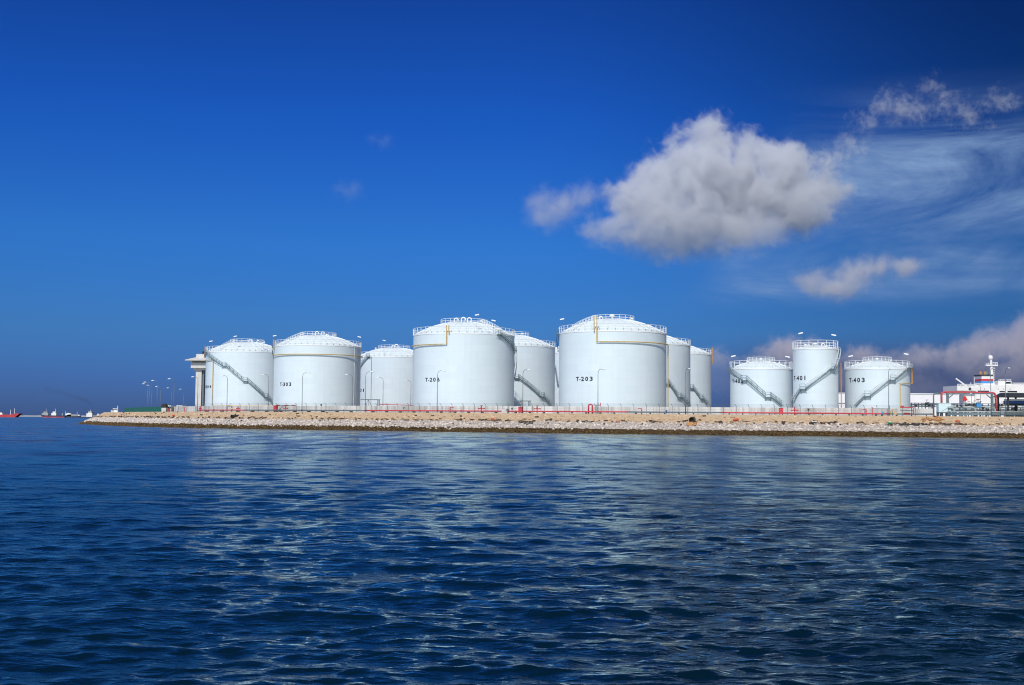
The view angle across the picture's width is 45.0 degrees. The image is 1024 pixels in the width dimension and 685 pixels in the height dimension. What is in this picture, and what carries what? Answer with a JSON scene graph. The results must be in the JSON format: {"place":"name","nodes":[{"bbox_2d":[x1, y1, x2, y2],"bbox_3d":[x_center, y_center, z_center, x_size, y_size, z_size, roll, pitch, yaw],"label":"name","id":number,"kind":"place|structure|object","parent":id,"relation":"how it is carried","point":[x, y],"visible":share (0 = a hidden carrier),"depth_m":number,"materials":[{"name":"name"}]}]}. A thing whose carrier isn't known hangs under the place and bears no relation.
{"place":"outdoors","nodes":[
{"label":"outdoors","id":0,"kind":"place"},
{"bbox_2d":[19,415,96,416],"bbox_3d":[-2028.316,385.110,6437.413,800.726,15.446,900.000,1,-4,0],"label":"coast","id":1,"kind":"structure","parent":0,"point":[41,416],"depth_m":5988.26},
{"bbox_2d":[0,417,1023,684],"bbox_3d":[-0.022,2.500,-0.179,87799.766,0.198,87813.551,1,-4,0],"label":"water","id":2,"kind":"structure","parent":0,"point":[150,555],"depth_m":22.41,"materials":[{"name":"blue liquid"}]},
{"bbox_2d":[0,408,22,416],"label":"ship","id":3,"kind":"object","parent":2,"relation":"on","point":[2,414],"visible":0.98,"depth_m":2586.57,"materials":[{"name":"red metal"}]},
{"bbox_2d":[41,410,66,417],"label":"ship","id":4,"kind":"object","parent":2,"relation":"on","point":[45,413],"visible":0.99,"depth_m":2990.00,"materials":[{"name":"white metal"}]},
{"bbox_2d":[65,411,80,417],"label":"ship","id":5,"kind":"object","parent":2,"relation":"on","point":[69,415],"visible":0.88,"depth_m":3290.66,"materials":[{"name":"white metal"}]},
{"bbox_2d":[79,410,98,417],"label":"ship","id":6,"kind":"object","parent":2,"relation":"on","point":[89,414],"visible":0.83,"depth_m":3091.37,"materials":[{"name":"white metal"}]},
{"bbox_2d":[943,355,1023,416],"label":"tanker ship","id":7,"kind":"object","parent":2,"relation":"on","point":[983,381],"visible":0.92,"depth_m":459.64,"materials":[{"name":"white metal"}]},
{"bbox_2d":[0,0,1023,415],"label":"sky","id":8,"kind":"structure","parent":0,"point":[739,178],"materials":[{"name":"blue"}]},
{"bbox_2d":[96,412,1023,437],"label":"shore","id":9,"kind":"structure","parent":0,"point":[1016,422],"depth_m":250.35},
{"bbox_2d":[94,417,994,430],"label":"boulders","id":10,"kind":"object","parent":9,"relation":"on","point":[752,427],"visible":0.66,"depth_m":250.20,"materials":[{"name":"grey stone"}]},
{"bbox_2d":[78,421,1023,438],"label":"seaweed rocks","id":11,"kind":"object","parent":9,"relation":"on","point":[312,427],"visible":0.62,"depth_m":255.18,"materials":[{"name":"brown stone"}]},
{"bbox_2d":[84,416,1023,433],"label":"rubble","id":12,"kind":"object","parent":9,"relation":"on","point":[383,424],"visible":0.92,"depth_m":255.55,"materials":[{"name":"grey stone"}]},
{"bbox_2d":[91,411,1023,428],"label":"driftwood debris","id":13,"kind":"object","parent":9,"relation":"on","point":[525,419],"visible":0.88,"depth_m":262.12,"materials":[{"name":"brown wood"}]},
{"bbox_2d":[93,411,1023,426],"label":"bank stones","id":14,"kind":"object","parent":9,"relation":"on","point":[725,419],"visible":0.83,"depth_m":260.32,"materials":[{"name":"beige stone"}]},
{"bbox_2d":[686,417,696,425],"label":"outfall pipe","id":15,"kind":"object","parent":9,"relation":"on","point":[689,423],"visible":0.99,"depth_m":247.73,"materials":[{"name":"metal"}]},
{"bbox_2d":[885,423,929,425],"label":"debris heap","id":16,"kind":"object","parent":9,"relation":"on","point":[916,424],"visible":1,"depth_m":240.84,"materials":[{"name":"metal"}]},
{"bbox_2d":[922,415,943,421],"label":"rusty stones","id":17,"kind":"object","parent":9,"relation":"on","point":[936,418],"visible":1,"depth_m":241.81,"materials":[{"name":"orange stone"}]},
{"bbox_2d":[839,393,958,415],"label":"warehouse","id":18,"kind":"structure","parent":0,"point":[919,398],"depth_m":399.69,"materials":[{"name":"white metal"}]},
{"bbox_2d":[936,403,950,415],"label":"equipment cabinet","id":19,"kind":"object","parent":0,"point":[941,408],"visible":0.7,"depth_m":248.47,"materials":[{"name":"metal"}]},
{"bbox_2d":[994,393,1023,416],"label":"shelter","id":20,"kind":"object","parent":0,"point":[1014,395],"visible":0.77,"depth_m":249.24,"materials":[{"name":"metal"}]},
{"bbox_2d":[1003,399,1023,416],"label":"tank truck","id":21,"kind":"object","parent":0,"point":[1016,401],"visible":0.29,"depth_m":249.56,"materials":[{"name":"blue paint"}]},
{"label":"ground","id":22,"kind":"structure","parent":0,"visible":0},
{"bbox_2d":[124,407,160,411],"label":"green fence","id":23,"kind":"object","parent":22,"relation":"on","point":[146,409],"visible":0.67,"depth_m":374.62,"materials":[{"name":"green metal"}]},
{"bbox_2d":[161,404,167,411],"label":"arched shelter","id":24,"kind":"object","parent":22,"relation":"on","point":[164,407],"visible":1,"depth_m":337.84,"materials":[{"name":"fabric"}]},
{"bbox_2d":[185,351,205,405],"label":"watchtower","id":25,"kind":"structure","parent":22,"relation":"on","point":[198,363],"depth_m":426.99,"materials":[{"name":"concrete"}]},
{"bbox_2d":[198,409,244,411],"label":"pipeline","id":26,"kind":"object","parent":22,"relation":"on","point":[221,410],"visible":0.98,"depth_m":313.41,"materials":[{"name":"red paint"}]},
{"bbox_2d":[204,336,273,405],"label":"storage tank","id":27,"kind":"object","parent":22,"relation":"on","point":[242,366],"visible":0.87,"depth_m":392.76,"materials":[{"name":"metal"}]},
{"bbox_2d":[214,405,272,405],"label":"yellow pipe","id":28,"kind":"object","parent":22,"relation":"on","point":[243,405],"visible":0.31,"depth_m":360.14,"materials":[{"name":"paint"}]},
{"bbox_2d":[261,374,268,405],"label":"lamp post","id":29,"kind":"object","parent":22,"relation":"on","point":[268,389],"visible":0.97,"depth_m":307.62,"materials":[{"name":"metal"}]},
{"bbox_2d":[245,409,364,411],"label":"pipeline","id":30,"kind":"object","parent":22,"relation":"on","point":[303,410],"visible":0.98,"depth_m":293.46,"materials":[{"name":"red metal"}]},
{"bbox_2d":[272,331,362,405],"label":"storage tank","id":31,"kind":"object","parent":22,"relation":"on","point":[327,362],"visible":0.99,"depth_m":370.35,"materials":[{"name":"metal"}]},
{"bbox_2d":[365,371,373,411],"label":"lamp post","id":32,"kind":"object","parent":22,"relation":"on","point":[365,391],"visible":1,"depth_m":283.74,"materials":[{"name":"metal"}]},
{"bbox_2d":[360,399,379,405],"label":"pipe bridge","id":33,"kind":"structure","parent":22,"relation":"on","point":[372,399],"depth_m":335.14,"materials":[{"name":"grey metal"}]},
{"bbox_2d":[360,340,412,405],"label":"storage tank","id":34,"kind":"object","parent":22,"relation":"on","point":[392,366],"visible":0.68,"depth_m":420.67,"materials":[{"name":"metal"}]},
{"bbox_2d":[366,410,501,412],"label":"pipeline","id":35,"kind":"object","parent":22,"relation":"on","point":[467,411],"visible":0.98,"depth_m":273.11,"materials":[{"name":"red paint"}]},
{"bbox_2d":[437,370,445,411],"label":"lamp post","id":36,"kind":"object","parent":22,"relation":"on","point":[437,390],"visible":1,"depth_m":274.45,"materials":[{"name":"metal"}]},
{"bbox_2d":[411,314,516,405],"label":"storage tank","id":37,"kind":"object","parent":22,"relation":"on","point":[475,361],"visible":0.99,"depth_m":313.89,"materials":[{"name":"metal"}]},
{"bbox_2d":[518,407,522,412],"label":"hose cabinet","id":38,"kind":"object","parent":22,"relation":"on","point":[520,409],"visible":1,"depth_m":264.74,"materials":[{"name":"red metal"}]},
{"bbox_2d":[511,331,554,405],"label":"storage tank","id":39,"kind":"object","parent":22,"relation":"on","point":[535,384],"visible":0.48,"depth_m":352.10,"materials":[{"name":"metal"}]},
{"bbox_2d":[170,403,915,415],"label":"chain link fence","id":40,"kind":"object","parent":22,"relation":"on","point":[497,408],"visible":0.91,"depth_m":259.91,"materials":[{"name":"grey metal"}]},
{"bbox_2d":[174,406,932,415],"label":"concrete wall","id":41,"kind":"structure","parent":22,"relation":"on","point":[585,408],"depth_m":264.79,"materials":[{"name":"grey concrete"}]},
{"bbox_2d":[555,346,558,405],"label":"storage tank","id":42,"kind":"object","parent":22,"relation":"on","point":[556,376],"visible":0.09,"depth_m":394.68,"materials":[{"name":"metal"}]},
{"bbox_2d":[508,411,627,413],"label":"pipeline","id":43,"kind":"object","parent":22,"relation":"on","point":[573,411],"visible":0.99,"depth_m":260.69,"materials":[{"name":"red paint"}]},
{"bbox_2d":[588,403,600,413],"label":"pipe loop stand","id":44,"kind":"object","parent":22,"relation":"on","point":[592,408],"visible":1,"depth_m":259.96,"materials":[{"name":"red paint"}]},
{"bbox_2d":[556,314,668,406],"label":"storage tank","id":45,"kind":"object","parent":22,"relation":"on","point":[628,356],"visible":0.99,"depth_m":299.50,"materials":[{"name":"metal"}]},
{"bbox_2d":[628,411,721,413],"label":"pipeline","id":46,"kind":"object","parent":22,"relation":"on","point":[649,412],"visible":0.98,"depth_m":255.18,"materials":[{"name":"red metal"}]},
{"bbox_2d":[666,336,690,406],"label":"storage tank","id":47,"kind":"object","parent":22,"relation":"on","point":[679,357],"visible":0.23,"depth_m":341.71,"materials":[{"name":"metal"}]},
{"bbox_2d":[685,368,689,413],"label":"lamp post","id":48,"kind":"object","parent":22,"relation":"on","point":[685,391],"visible":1,"depth_m":253.87,"materials":[{"name":"metal"}]},
{"bbox_2d":[682,340,712,406],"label":"storage tank","id":49,"kind":"object","parent":22,"relation":"on","point":[700,377],"visible":0.21,"depth_m":385.64,"materials":[{"name":"metal"}]},
{"bbox_2d":[727,355,792,407],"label":"storage tank","id":50,"kind":"object","parent":22,"relation":"on","point":[758,382],"visible":0.98,"depth_m":288.18,"materials":[{"name":"metal"}]},
{"bbox_2d":[722,412,889,415],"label":"pipeline","id":51,"kind":"object","parent":22,"relation":"on","point":[809,413],"visible":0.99,"depth_m":248.48,"materials":[{"name":"red paint"}]},
{"bbox_2d":[791,332,841,407],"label":"storage tank","id":52,"kind":"object","parent":22,"relation":"on","point":[815,375],"visible":0.98,"depth_m":278.69,"materials":[{"name":"metal"}]},
{"bbox_2d":[844,353,912,407],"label":"storage tank","id":53,"kind":"object","parent":22,"relation":"on","point":[866,383],"visible":0.98,"depth_m":282.53,"materials":[{"name":"metal"}]},
{"bbox_2d":[888,368,892,415],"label":"lamp post","id":54,"kind":"object","parent":22,"relation":"on","point":[888,391],"visible":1,"depth_m":246.53,"materials":[{"name":"metal"}]},
{"bbox_2d":[900,406,913,414],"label":"red pipework","id":55,"kind":"object","parent":22,"relation":"on","point":[911,410],"visible":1,"depth_m":246.43,"materials":[{"name":"paint"}]},
{"bbox_2d":[881,413,933,415],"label":"pipeline","id":56,"kind":"object","parent":22,"relation":"on","point":[897,414],"visible":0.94,"depth_m":246.36,"materials":[{"name":"grey metal"}]},
{"bbox_2d":[910,403,934,408],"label":"pipe rack","id":57,"kind":"object","parent":22,"relation":"on","point":[921,406],"visible":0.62,"depth_m":265.21,"materials":[{"name":"grey metal"}]},
{"bbox_2d":[947,406,955,415],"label":"pipe bend","id":58,"kind":"object","parent":22,"relation":"on","point":[950,407],"visible":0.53,"depth_m":248.15,"materials":[{"name":"grey metal"}]},
{"bbox_2d":[963,406,976,415],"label":"pipe bend","id":59,"kind":"object","parent":22,"relation":"on","point":[972,407],"visible":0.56,"depth_m":249.55,"materials":[{"name":"grey metal"}]},
{"bbox_2d":[946,393,993,416],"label":"pipe portal","id":60,"kind":"object","parent":22,"relation":"on","point":[991,398],"visible":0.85,"depth_m":251.10,"materials":[{"name":"grey metal"}]},
{"bbox_2d":[940,391,996,416],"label":"red overhead pipe","id":61,"kind":"object","parent":60,"relation":"attached to","point":[954,392],"visible":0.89,"depth_m":251.13,"materials":[{"name":"metal"}]},
{"bbox_2d":[923,403,1023,416],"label":"pipe rack","id":62,"kind":"object","parent":22,"relation":"on","point":[959,405],"visible":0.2,"depth_m":274.48,"materials":[{"name":"grey metal"}]},
{"bbox_2d":[947,411,1023,416],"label":"pipe rack","id":63,"kind":"object","parent":22,"relation":"on","point":[1010,413],"visible":0.84,"depth_m":245.06,"materials":[{"name":"grey metal"}]},
{"bbox_2d":[952,407,1023,416],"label":"pipe rack","id":64,"kind":"object","parent":22,"relation":"on","point":[966,409],"visible":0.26,"depth_m":257.97,"materials":[{"name":"metal"}]},
{"bbox_2d":[984,406,995,416],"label":"pipe bend","id":65,"kind":"object","parent":22,"relation":"on","point":[985,407],"visible":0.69,"depth_m":250.96,"materials":[{"name":"grey metal"}]},
{"bbox_2d":[990,368,994,416],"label":"lamp post","id":66,"kind":"object","parent":22,"relation":"on","point":[990,388],"visible":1,"depth_m":240.39,"materials":[{"name":"metal"}]},
{"bbox_2d":[1005,367,1009,416],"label":"lamp post","id":67,"kind":"object","parent":22,"relation":"on","point":[1005,389],"visible":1,"depth_m":238.94,"materials":[{"name":"metal"}]}
]}

